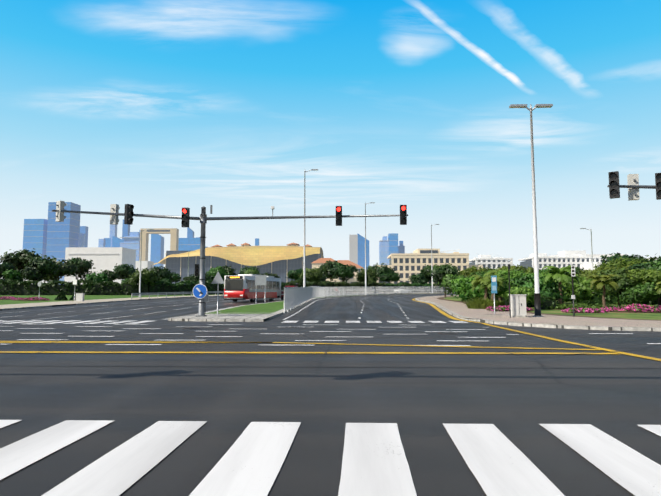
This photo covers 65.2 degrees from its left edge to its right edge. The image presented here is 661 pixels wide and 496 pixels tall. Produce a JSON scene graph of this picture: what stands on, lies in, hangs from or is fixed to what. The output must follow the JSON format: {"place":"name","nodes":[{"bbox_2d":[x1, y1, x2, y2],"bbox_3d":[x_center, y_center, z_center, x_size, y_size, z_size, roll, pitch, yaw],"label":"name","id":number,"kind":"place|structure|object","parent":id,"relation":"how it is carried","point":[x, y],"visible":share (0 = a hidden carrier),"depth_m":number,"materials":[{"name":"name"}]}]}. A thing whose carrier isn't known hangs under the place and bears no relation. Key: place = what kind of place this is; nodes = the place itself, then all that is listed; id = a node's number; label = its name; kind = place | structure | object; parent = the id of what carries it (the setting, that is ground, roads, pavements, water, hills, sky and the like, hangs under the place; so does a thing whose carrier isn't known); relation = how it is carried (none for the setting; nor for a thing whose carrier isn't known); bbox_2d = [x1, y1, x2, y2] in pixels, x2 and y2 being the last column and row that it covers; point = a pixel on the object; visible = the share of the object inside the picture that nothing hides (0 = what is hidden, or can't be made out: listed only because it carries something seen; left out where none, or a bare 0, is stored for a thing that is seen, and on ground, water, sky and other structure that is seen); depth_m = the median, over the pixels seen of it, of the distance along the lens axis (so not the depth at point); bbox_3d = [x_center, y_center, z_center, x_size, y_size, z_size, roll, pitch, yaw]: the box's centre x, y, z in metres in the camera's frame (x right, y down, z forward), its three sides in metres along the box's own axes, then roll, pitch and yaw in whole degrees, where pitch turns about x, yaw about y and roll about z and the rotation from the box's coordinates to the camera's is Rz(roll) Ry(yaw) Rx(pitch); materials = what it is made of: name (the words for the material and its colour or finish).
{"place":"outdoors","nodes":[
{"label":"outdoors","id":0,"kind":"place"},
{"bbox_2d":[0,294,222,304],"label":"lawn","id":1,"kind":"structure","parent":0,"point":[53,297],"depth_m":79.47,"materials":[{"name":"green plant"}]},
{"bbox_2d":[1,269,22,283],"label":"tree","id":2,"kind":"object","parent":1,"relation":"on","point":[13,276],"visible":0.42,"depth_m":115.08,"materials":[{"name":"green plant"}]},
{"bbox_2d":[10,296,49,300],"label":"flowers","id":3,"kind":"object","parent":1,"relation":"on","point":[36,298],"visible":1,"depth_m":62.22,"materials":[{"name":"pink plant"}]},
{"bbox_2d":[16,257,61,280],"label":"tree","id":4,"kind":"object","parent":1,"relation":"on","point":[37,270],"visible":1,"depth_m":113.88,"materials":[{"name":"green plant"}]},
{"bbox_2d":[38,280,84,300],"bbox_3d":[-31.869,5.062,62.274,6.756,2.630,2.187,-2,-5,19],"label":"verge furniture","id":5,"kind":"object","parent":1,"relation":"on","point":[79,296],"visible":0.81,"depth_m":60.58,"materials":[{"name":"white"}]},
{"bbox_2d":[47,257,78,280],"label":"tree","id":6,"kind":"object","parent":1,"relation":"on","point":[67,269],"visible":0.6,"depth_m":127.69,"materials":[{"name":"green plant"}]},
{"bbox_2d":[0,279,148,294],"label":"hedge","id":7,"kind":"object","parent":1,"relation":"on","point":[31,287],"visible":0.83,"depth_m":98.51,"materials":[{"name":"green plant"}]},
{"bbox_2d":[86,271,109,283],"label":"tree","id":8,"kind":"object","parent":1,"relation":"on","point":[93,277],"visible":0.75,"depth_m":110.80,"materials":[{"name":"green plant"}]},
{"bbox_2d":[127,267,158,288],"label":"tree","id":9,"kind":"object","parent":1,"relation":"on","point":[148,276],"visible":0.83,"depth_m":98.40,"materials":[{"name":"green plant"}]},
{"bbox_2d":[149,266,174,280],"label":"tree","id":10,"kind":"object","parent":1,"relation":"on","point":[162,274],"visible":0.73,"depth_m":114.53,"materials":[{"name":"green plant"}]},
{"bbox_2d":[149,279,223,294],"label":"hedge","id":11,"kind":"object","parent":1,"relation":"on","point":[180,286],"visible":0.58,"depth_m":102.88,"materials":[{"name":"green plant"}]},
{"bbox_2d":[207,266,230,283],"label":"tree","id":12,"kind":"object","parent":1,"relation":"on","point":[214,271],"visible":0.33,"depth_m":121.73,"materials":[{"name":"green plant"}]},
{"bbox_2d":[286,268,301,280],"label":"tree","id":13,"kind":"object","parent":1,"relation":"on","point":[293,274],"visible":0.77,"depth_m":152.57,"materials":[{"name":"green plant"}]},
{"bbox_2d":[298,267,322,281],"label":"tree","id":14,"kind":"object","parent":1,"relation":"on","point":[312,275],"visible":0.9,"depth_m":135.95,"materials":[{"name":"green plant"}]},
{"bbox_2d":[320,260,338,281],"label":"tree","id":15,"kind":"object","parent":1,"relation":"on","point":[325,269],"visible":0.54,"depth_m":167.13,"materials":[{"name":"green plant"}]},
{"bbox_2d":[355,267,379,281],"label":"tree","id":16,"kind":"object","parent":1,"relation":"on","point":[371,275],"visible":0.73,"depth_m":154.88,"materials":[{"name":"green plant"}]},
{"bbox_2d":[366,263,396,276],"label":"tree","id":17,"kind":"object","parent":1,"relation":"on","point":[382,269],"visible":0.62,"depth_m":170.59,"materials":[{"name":"green plant"}]},
{"bbox_2d":[378,271,399,282],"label":"tree","id":18,"kind":"object","parent":1,"relation":"on","point":[389,277],"visible":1,"depth_m":159.23,"materials":[{"name":"green plant"}]},
{"bbox_2d":[408,274,428,284],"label":"tree","id":19,"kind":"object","parent":1,"relation":"on","point":[417,278],"visible":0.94,"depth_m":159.41,"materials":[{"name":"green plant"}]},
{"bbox_2d":[419,264,436,282],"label":"tree","id":20,"kind":"object","parent":1,"relation":"on","point":[424,271],"visible":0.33,"depth_m":172.73,"materials":[{"name":"green plant"}]},
{"bbox_2d":[0,292,369,308],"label":"paving","id":21,"kind":"structure","parent":0,"point":[48,303],"depth_m":55.68,"materials":[{"name":"concrete"}]},
{"bbox_2d":[131,289,446,299],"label":"guard rail","id":22,"kind":"object","parent":21,"relation":"on","point":[174,293],"visible":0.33,"depth_m":84.78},
{"bbox_2d":[0,292,442,310],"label":"curb","id":23,"kind":"structure","parent":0,"point":[122,301],"depth_m":55.77,"materials":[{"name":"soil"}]},
{"bbox_2d":[0,262,17,278],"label":"tree","id":24,"kind":"object","parent":23,"relation":"on","point":[7,265],"visible":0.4,"depth_m":130.36,"materials":[{"name":"green plant"}]},
{"bbox_2d":[0,248,44,280],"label":"tree","id":25,"kind":"object","parent":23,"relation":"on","point":[18,260],"visible":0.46,"depth_m":163.98,"materials":[{"name":"green plant"}]},
{"bbox_2d":[24,255,57,282],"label":"tree","id":26,"kind":"object","parent":23,"relation":"on","point":[48,278],"visible":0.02,"depth_m":134.11,"materials":[{"name":"green plant"}]},
{"bbox_2d":[100,269,119,280],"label":"tree","id":27,"kind":"object","parent":23,"relation":"on","point":[111,276],"visible":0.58,"depth_m":133.14,"materials":[{"name":"green plant"}]},
{"bbox_2d":[113,263,137,279],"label":"tree","id":28,"kind":"object","parent":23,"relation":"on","point":[124,270],"visible":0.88,"depth_m":166.09,"materials":[{"name":"green plant"}]},
{"bbox_2d":[0,304,660,495],"bbox_3d":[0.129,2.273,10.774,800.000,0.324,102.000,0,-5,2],"label":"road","id":29,"kind":"structure","parent":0,"point":[516,400],"depth_m":8.13,"materials":[{"name":"asphalt"}]},
{"bbox_2d":[96,293,455,303],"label":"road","id":30,"kind":"structure","parent":29,"relation":"on","point":[395,299],"depth_m":67.28,"materials":[{"name":"asphalt"}]},
{"bbox_2d":[224,274,280,301],"bbox_3d":[-9.368,4.974,64.024,3.090,3.242,12.050,-1,-5,15],"label":"bus","id":31,"kind":"object","parent":30,"relation":"on","point":[240,287],"visible":0.92,"depth_m":59.52,"materials":[{"name":"red"}]},
{"bbox_2d":[168,293,452,321],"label":"median kerb","id":32,"kind":"structure","parent":29,"relation":"on","point":[275,314],"depth_m":28.03,"materials":[{"name":"concrete"}]},
{"bbox_2d":[178,314,271,318],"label":"median paving","id":33,"kind":"structure","parent":32,"relation":"on","point":[235,316],"depth_m":29.09,"materials":[{"name":"concrete"}]},
{"bbox_2d":[211,272,224,315],"bbox_3d":[-6.587,2.659,30.218,0.800,2.590,0.080,0,-5,2],"label":"sign post","id":34,"kind":"object","parent":33,"relation":"on","point":[218,279],"visible":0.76,"depth_m":30.24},
{"bbox_2d":[52,201,407,316],"bbox_3d":[-5.260,0.646,28.857,19.246,6.370,2.114,0,-5,-4],"label":"signal pole","id":35,"kind":"object","parent":33,"relation":"on","point":[199,289],"visible":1,"depth_m":29.13,"materials":[{"name":"grey painted metal"},{"name":"black plastic"},{"name":"glass"}]},
{"bbox_2d":[255,275,265,302],"bbox_3d":[-7.027,4.149,51.989,1.150,2.900,0.100,0,-5,2],"label":"sign","id":36,"kind":"object","parent":32,"relation":"on","point":[260,279],"visible":0.85,"depth_m":52.01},
{"bbox_2d":[204,293,435,313],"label":"median grass","id":37,"kind":"structure","parent":32,"relation":"on","point":[267,308],"depth_m":39.15,"materials":[{"name":"plant"}]},
{"bbox_2d":[303,169,317,286],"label":"median lamp","id":38,"kind":"object","parent":37,"relation":"on","point":[304,230],"visible":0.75,"depth_m":70.37,"materials":[{"name":"grey"}]},
{"bbox_2d":[365,202,374,294],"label":"median lamp","id":39,"kind":"object","parent":32,"relation":"on","point":[365,251],"visible":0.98,"depth_m":99.92,"materials":[{"name":"grey"}]},
{"bbox_2d":[0,420,660,495],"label":"zebra marking","id":40,"kind":"object","parent":29,"relation":"on","point":[375,462],"visible":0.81,"depth_m":4.65,"materials":[{"name":"white paint"}]},
{"bbox_2d":[0,298,660,360],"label":"yellow mark","id":41,"kind":"object","parent":29,"relation":"on","point":[451,317],"visible":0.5,"depth_m":13.50,"materials":[{"name":"paint"}]},
{"bbox_2d":[0,293,660,345],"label":"white lane markings","id":42,"kind":"object","parent":29,"relation":"on","point":[113,323],"visible":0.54,"depth_m":24.68,"materials":[{"name":"paint"}]},
{"bbox_2d":[326,314,362,317],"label":"asphalt patches","id":43,"kind":"object","parent":29,"relation":"on","point":[344,315],"visible":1,"depth_m":31.72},
{"bbox_2d":[284,286,454,312],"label":"concrete barrier","id":44,"kind":"object","parent":29,"relation":"on","point":[293,296],"visible":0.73,"depth_m":74.63,"materials":[{"name":"concrete"}]},
{"bbox_2d":[142,366,660,368],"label":"tar seams","id":45,"kind":"object","parent":29,"relation":"on","point":[381,367],"visible":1,"depth_m":10.34,"materials":[{"name":"black"}]},
{"bbox_2d":[0,0,660,268],"label":"sky","id":46,"kind":"structure","parent":0,"point":[157,107],"materials":[{"name":"blue"}]},
{"bbox_2d":[415,296,660,330],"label":"verge","id":47,"kind":"structure","parent":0,"point":[653,316],"depth_m":28.03,"materials":[{"name":"concrete"}]},
{"bbox_2d":[430,264,459,297],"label":"tree","id":48,"kind":"object","parent":47,"relation":"on","point":[437,274],"visible":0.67,"depth_m":76.34,"materials":[{"name":"green plant"}]},
{"bbox_2d":[438,271,474,300],"bbox_3d":[15.024,4.521,59.399,5.214,3.696,4.904,-3,-6,31],"label":"shrub","id":49,"kind":"object","parent":47,"relation":"on","point":[445,279],"visible":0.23,"depth_m":58.68,"materials":[{"name":"green plant"}]},
{"bbox_2d":[448,275,490,300],"bbox_3d":[14.052,4.173,51.408,4.351,3.150,4.501,-3,-5,28],"label":"shrub","id":50,"kind":"object","parent":47,"relation":"on","point":[462,285],"visible":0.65,"depth_m":50.69,"materials":[{"name":"green plant"}]},
{"bbox_2d":[458,266,491,276],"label":"tree","id":51,"kind":"object","parent":47,"relation":"on","point":[468,271],"visible":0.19,"depth_m":68.47,"materials":[{"name":"green plant"}]},
{"bbox_2d":[471,275,499,297],"bbox_3d":[13.213,3.698,44.427,2.493,2.838,2.627,0,-5,-1],"label":"palm","id":52,"kind":"object","parent":47,"relation":"on","point":[476,281],"visible":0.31,"depth_m":44.25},
{"bbox_2d":[479,277,506,303],"bbox_3d":[12.881,3.568,40.937,2.226,2.555,2.120,0,-5,6],"label":"palm","id":53,"kind":"object","parent":47,"relation":"on","point":[485,281],"visible":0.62,"depth_m":40.58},
{"bbox_2d":[488,268,525,299],"bbox_3d":[15.689,3.510,46.248,3.696,3.523,3.723,-1,-5,7],"label":"tree","id":54,"kind":"object","parent":47,"relation":"on","point":[502,289],"visible":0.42,"depth_m":45.47,"materials":[{"name":"green plant"}]},
{"bbox_2d":[495,264,539,272],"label":"tree","id":55,"kind":"object","parent":47,"relation":"on","point":[520,267],"visible":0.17,"depth_m":61.67,"materials":[{"name":"green plant"}]},
{"bbox_2d":[502,285,544,306],"bbox_3d":[14.432,3.764,38.958,3.118,2.009,2.740,-1,-5,11],"label":"shrub","id":56,"kind":"object","parent":47,"relation":"on","point":[530,292],"visible":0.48,"depth_m":38.17,"materials":[{"name":"green plant"}]},
{"bbox_2d":[510,273,542,288],"bbox_3d":[16.964,3.608,44.418,3.157,2.984,3.046,-1,-5,17],"label":"tree","id":57,"kind":"object","parent":47,"relation":"on","point":[519,281],"visible":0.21,"depth_m":44.11,"materials":[{"name":"green plant"}]},
{"bbox_2d":[504,296,555,309],"bbox_3d":[15.269,4.206,39.523,3.715,1.063,1.325,-1,-5,11],"label":"hedge","id":58,"kind":"object","parent":47,"relation":"on","point":[548,301],"visible":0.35,"depth_m":38.95,"materials":[{"name":"green plant"}]},
{"bbox_2d":[519,277,567,303],"bbox_3d":[17.496,3.680,42.653,3.906,2.852,4.513,-1,-5,7],"label":"shrub","id":59,"kind":"object","parent":47,"relation":"on","point":[548,289],"visible":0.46,"depth_m":41.79,"materials":[{"name":"green plant"}]},
{"bbox_2d":[437,296,660,320],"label":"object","id":60,"kind":"object","parent":47,"relation":"on","point":[441,298],"visible":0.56,"depth_m":30.32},
{"bbox_2d":[543,265,579,303],"bbox_3d":[18.610,3.173,41.764,2.791,3.475,2.644,-2,-5,20],"label":"palm","id":61,"kind":"object","parent":47,"relation":"on","point":[559,275],"visible":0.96,"depth_m":41.48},
{"bbox_2d":[553,274,600,303],"bbox_3d":[21.585,3.754,45.699,4.351,3.150,4.501,-3,-6,31],"label":"shrub","id":62,"kind":"object","parent":47,"relation":"on","point":[583,290],"visible":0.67,"depth_m":44.27,"materials":[{"name":"green plant"}]},
{"bbox_2d":[545,303,622,309],"bbox_3d":[19.031,4.455,39.625,7.131,0.534,3.172,0,-5,2],"label":"ground cover","id":63,"kind":"object","parent":47,"relation":"on","point":[562,306],"visible":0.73,"depth_m":38.71,"materials":[{"name":"green plant"}]},
{"bbox_2d":[561,307,608,312],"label":"flowers","id":64,"kind":"object","parent":47,"relation":"on","point":[586,310],"visible":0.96,"depth_m":33.83,"materials":[{"name":"pink plant"}]},
{"bbox_2d":[577,266,609,289],"bbox_3d":[27.709,3.840,53.300,4.102,3.910,4.132,0,-5,5],"label":"tree","id":65,"kind":"object","parent":47,"relation":"on","point":[586,273],"visible":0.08,"depth_m":53.11,"materials":[{"name":"green plant"}]},
{"bbox_2d":[586,274,620,306],"bbox_3d":[19.944,3.265,37.725,2.034,2.673,2.147,0,-5,0],"label":"palm","id":66,"kind":"object","parent":47,"relation":"on","point":[597,282],"visible":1,"depth_m":37.56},
{"bbox_2d":[591,266,637,304],"bbox_3d":[24.278,3.265,43.471,3.756,3.551,3.625,2,-5,-18],"label":"tree","id":67,"kind":"object","parent":47,"relation":"on","point":[623,282],"visible":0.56,"depth_m":42.67,"materials":[{"name":"green plant"}]},
{"bbox_2d":[575,290,657,304],"bbox_3d":[27.593,4.590,49.397,7.792,1.793,1.760,-1,-5,10],"label":"hedge","id":68,"kind":"object","parent":47,"relation":"on","point":[608,300],"visible":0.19,"depth_m":49.01,"materials":[{"name":"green plant"}]},
{"bbox_2d":[598,257,642,268],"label":"tree","id":69,"kind":"object","parent":47,"relation":"on","point":[616,262],"visible":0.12,"depth_m":68.58,"materials":[{"name":"green plant"}]},
{"bbox_2d":[595,253,647,265],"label":"tree","id":70,"kind":"object","parent":47,"relation":"on","point":[617,255],"visible":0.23,"depth_m":73.45,"materials":[{"name":"green plant"}]},
{"bbox_2d":[601,303,660,312],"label":"flowers","id":71,"kind":"object","parent":47,"relation":"on","point":[639,308],"visible":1,"depth_m":34.67,"materials":[{"name":"pink plant"}]},
{"bbox_2d":[617,280,660,305],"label":"shrub","id":72,"kind":"object","parent":47,"relation":"on","point":[642,294],"visible":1,"depth_m":39.40,"materials":[{"name":"green plant"}]},
{"bbox_2d":[619,268,660,296],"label":"tree","id":73,"kind":"object","parent":47,"relation":"on","point":[642,276],"visible":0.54,"depth_m":41.98,"materials":[{"name":"green plant"}]},
{"bbox_2d":[627,254,660,304],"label":"tree","id":74,"kind":"object","parent":47,"relation":"on","point":[641,266],"visible":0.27,"depth_m":46.09,"materials":[{"name":"green plant"}]},
{"bbox_2d":[417,295,660,327],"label":"paving","id":75,"kind":"structure","parent":0,"point":[459,308],"depth_m":26.90,"materials":[{"name":"concrete"}]},
{"bbox_2d":[463,296,500,308],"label":"ornamental grass","id":76,"kind":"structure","parent":75,"relation":"on","point":[482,303],"depth_m":40.03,"materials":[{"name":"green plant"}]},
{"bbox_2d":[491,276,496,313],"bbox_3d":[10.178,2.913,32.094,0.340,2.400,0.096,0,-5,2],"label":"info sign","id":77,"kind":"object","parent":75,"relation":"on","point":[494,284],"visible":0.88,"depth_m":32.10,"materials":[{"name":"blue"}]},
{"bbox_2d":[486,305,532,310],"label":"flowers","id":78,"kind":"object","parent":75,"relation":"on","point":[502,308],"visible":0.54,"depth_m":36.33,"materials":[{"name":"pink plant"}]},
{"bbox_2d":[508,294,526,316],"bbox_3d":[10.319,3.184,28.460,0.850,1.245,0.500,0,-5,2],"label":"utility cabinet","id":79,"kind":"object","parent":75,"relation":"on","point":[518,305],"visible":0.88,"depth_m":28.25,"materials":[{"name":"metal"}]},
{"bbox_2d":[509,104,552,316],"bbox_3d":[11.637,-2.251,29.485,2.410,12.250,0.520,0,-5,2],"label":"tall lamp","id":80,"kind":"object","parent":75,"relation":"on","point":[537,304],"visible":0.9,"depth_m":29.36,"materials":[{"name":"light grey painted metal"},{"name":"glass"}]},
{"bbox_2d":[415,295,659,327],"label":"kerb stones","id":81,"kind":"object","parent":75,"relation":"on","point":[448,310],"visible":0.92,"depth_m":26.41,"materials":[{"name":"concrete"}]},
{"bbox_2d":[571,265,575,316],"bbox_3d":[13.573,2.406,28.802,0.249,2.852,0.375,0,-5,2],"label":"pedestrian signal pole","id":82,"kind":"object","parent":75,"relation":"on","point":[573,272],"visible":0.98,"depth_m":28.84,"materials":[{"name":"black metal"}]},
{"bbox_2d":[607,171,660,200],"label":"traffic lights","id":83,"kind":"object","parent":75,"relation":"on","point":[633,186],"visible":1,"depth_m":21.78,"materials":[{"name":"black metal"}]},
{"bbox_3d":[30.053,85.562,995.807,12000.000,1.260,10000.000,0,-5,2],"label":"ground","id":84,"kind":"structure","parent":0,"visible":0},
{"bbox_2d":[23,219,47,257],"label":"tower","id":85,"kind":"structure","parent":84,"relation":"on","point":[35,234],"depth_m":1844.20,"materials":[{"name":"blue glass"}]},
{"bbox_2d":[46,202,80,280],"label":"tower","id":86,"kind":"structure","parent":84,"relation":"on","point":[61,236],"depth_m":1843.44,"materials":[{"name":"blue glass"}]},
{"bbox_2d":[61,257,95,279],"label":"tree","id":87,"kind":"object","parent":84,"relation":"on","point":[84,266],"visible":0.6,"depth_m":171.23,"materials":[{"name":"green plant"}]},
{"bbox_2d":[78,233,85,246],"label":"tower","id":88,"kind":"structure","parent":84,"relation":"on","point":[81,239],"depth_m":1888.59,"materials":[{"name":"blue glass"}]},
{"bbox_2d":[64,247,142,283],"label":"white block","id":89,"kind":"structure","parent":84,"relation":"on","point":[105,258],"depth_m":610.02,"materials":[{"name":"concrete"}]},
{"bbox_2d":[122,219,129,239],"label":"tower","id":90,"kind":"structure","parent":84,"relation":"on","point":[125,229],"depth_m":2345.16,"materials":[{"name":"blue glass"}]},
{"bbox_2d":[120,232,139,260],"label":"tower","id":91,"kind":"structure","parent":84,"relation":"on","point":[132,241],"depth_m":1525.67,"materials":[{"name":"blue glass"}]},
{"bbox_2d":[135,261,153,268],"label":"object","id":92,"kind":"object","parent":84,"relation":"on","point":[148,264],"visible":0.21,"depth_m":911.43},
{"bbox_2d":[150,234,163,268],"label":"tower","id":93,"kind":"structure","parent":84,"relation":"on","point":[157,249],"depth_m":2232.75,"materials":[{"name":"blue glass"}]},
{"bbox_2d":[139,228,178,260],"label":"arch building","id":94,"kind":"structure","parent":84,"relation":"on","point":[174,238],"depth_m":1211.86,"materials":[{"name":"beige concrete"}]},
{"bbox_2d":[178,238,199,250],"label":"building","id":95,"kind":"structure","parent":84,"relation":"on","point":[188,244],"depth_m":1519.55,"materials":[{"name":"blue glass"}]},
{"bbox_2d":[154,243,323,283],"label":"golden hall","id":96,"kind":"structure","parent":84,"relation":"on","point":[281,261],"depth_m":404.48,"materials":[{"name":"gold metal"}]},
{"bbox_2d":[284,280,337,292],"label":"hedge","id":97,"kind":"object","parent":84,"relation":"on","point":[329,284],"visible":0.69,"depth_m":130.60,"materials":[{"name":"green plant"}]},
{"bbox_2d":[311,258,338,281],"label":"villa","id":98,"kind":"object","parent":84,"relation":"on","point":[319,262],"visible":0.04,"depth_m":350.78,"materials":[{"name":"ceramic"}]},
{"bbox_2d":[329,263,360,281],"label":"tree","id":99,"kind":"object","parent":84,"relation":"on","point":[342,271],"visible":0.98,"depth_m":150.71,"materials":[{"name":"green plant"}]},
{"bbox_2d":[340,264,363,283],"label":"villa","id":100,"kind":"object","parent":84,"relation":"on","point":[352,279],"visible":0.08,"depth_m":359.25,"materials":[{"name":"ceramic"}]},
{"bbox_2d":[349,235,357,263],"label":"tower","id":101,"kind":"structure","parent":84,"relation":"on","point":[353,248],"depth_m":1503.78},
{"bbox_2d":[338,281,385,291],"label":"hedge","id":102,"kind":"object","parent":84,"relation":"on","point":[357,284],"visible":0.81,"depth_m":141.64,"materials":[{"name":"green plant"}]},
{"bbox_2d":[357,234,368,268],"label":"tower","id":103,"kind":"structure","parent":84,"relation":"on","point":[361,251],"depth_m":1502.17,"materials":[{"name":"blue glass"}]},
{"bbox_2d":[379,236,388,264],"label":"tower","id":104,"kind":"structure","parent":84,"relation":"on","point":[383,249],"depth_m":1801.07,"materials":[{"name":"blue glass"}]},
{"bbox_2d":[388,233,397,259],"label":"tower","id":105,"kind":"structure","parent":84,"relation":"on","point":[393,242],"depth_m":1802.07,"materials":[{"name":"blue glass"}]},
{"bbox_2d":[385,282,433,291],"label":"hedge","id":106,"kind":"object","parent":84,"relation":"on","point":[405,284],"visible":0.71,"depth_m":150.95,"materials":[{"name":"green plant"}]},
{"bbox_2d":[376,248,482,283],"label":"building","id":107,"kind":"structure","parent":84,"relation":"on","point":[405,266],"depth_m":318.60,"materials":[{"name":"concrete"}]},
{"bbox_2d":[469,253,512,268],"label":"building","id":108,"kind":"structure","parent":84,"relation":"on","point":[496,262],"depth_m":386.55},
{"bbox_2d":[518,252,606,269],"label":"building","id":109,"kind":"structure","parent":84,"relation":"on","point":[557,261],"depth_m":385.56,"materials":[{"name":"concrete"}]},
{"bbox_2d":[478,250,657,269],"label":"buildings","id":110,"kind":"structure","parent":84,"relation":"on","point":[588,266],"depth_m":400.70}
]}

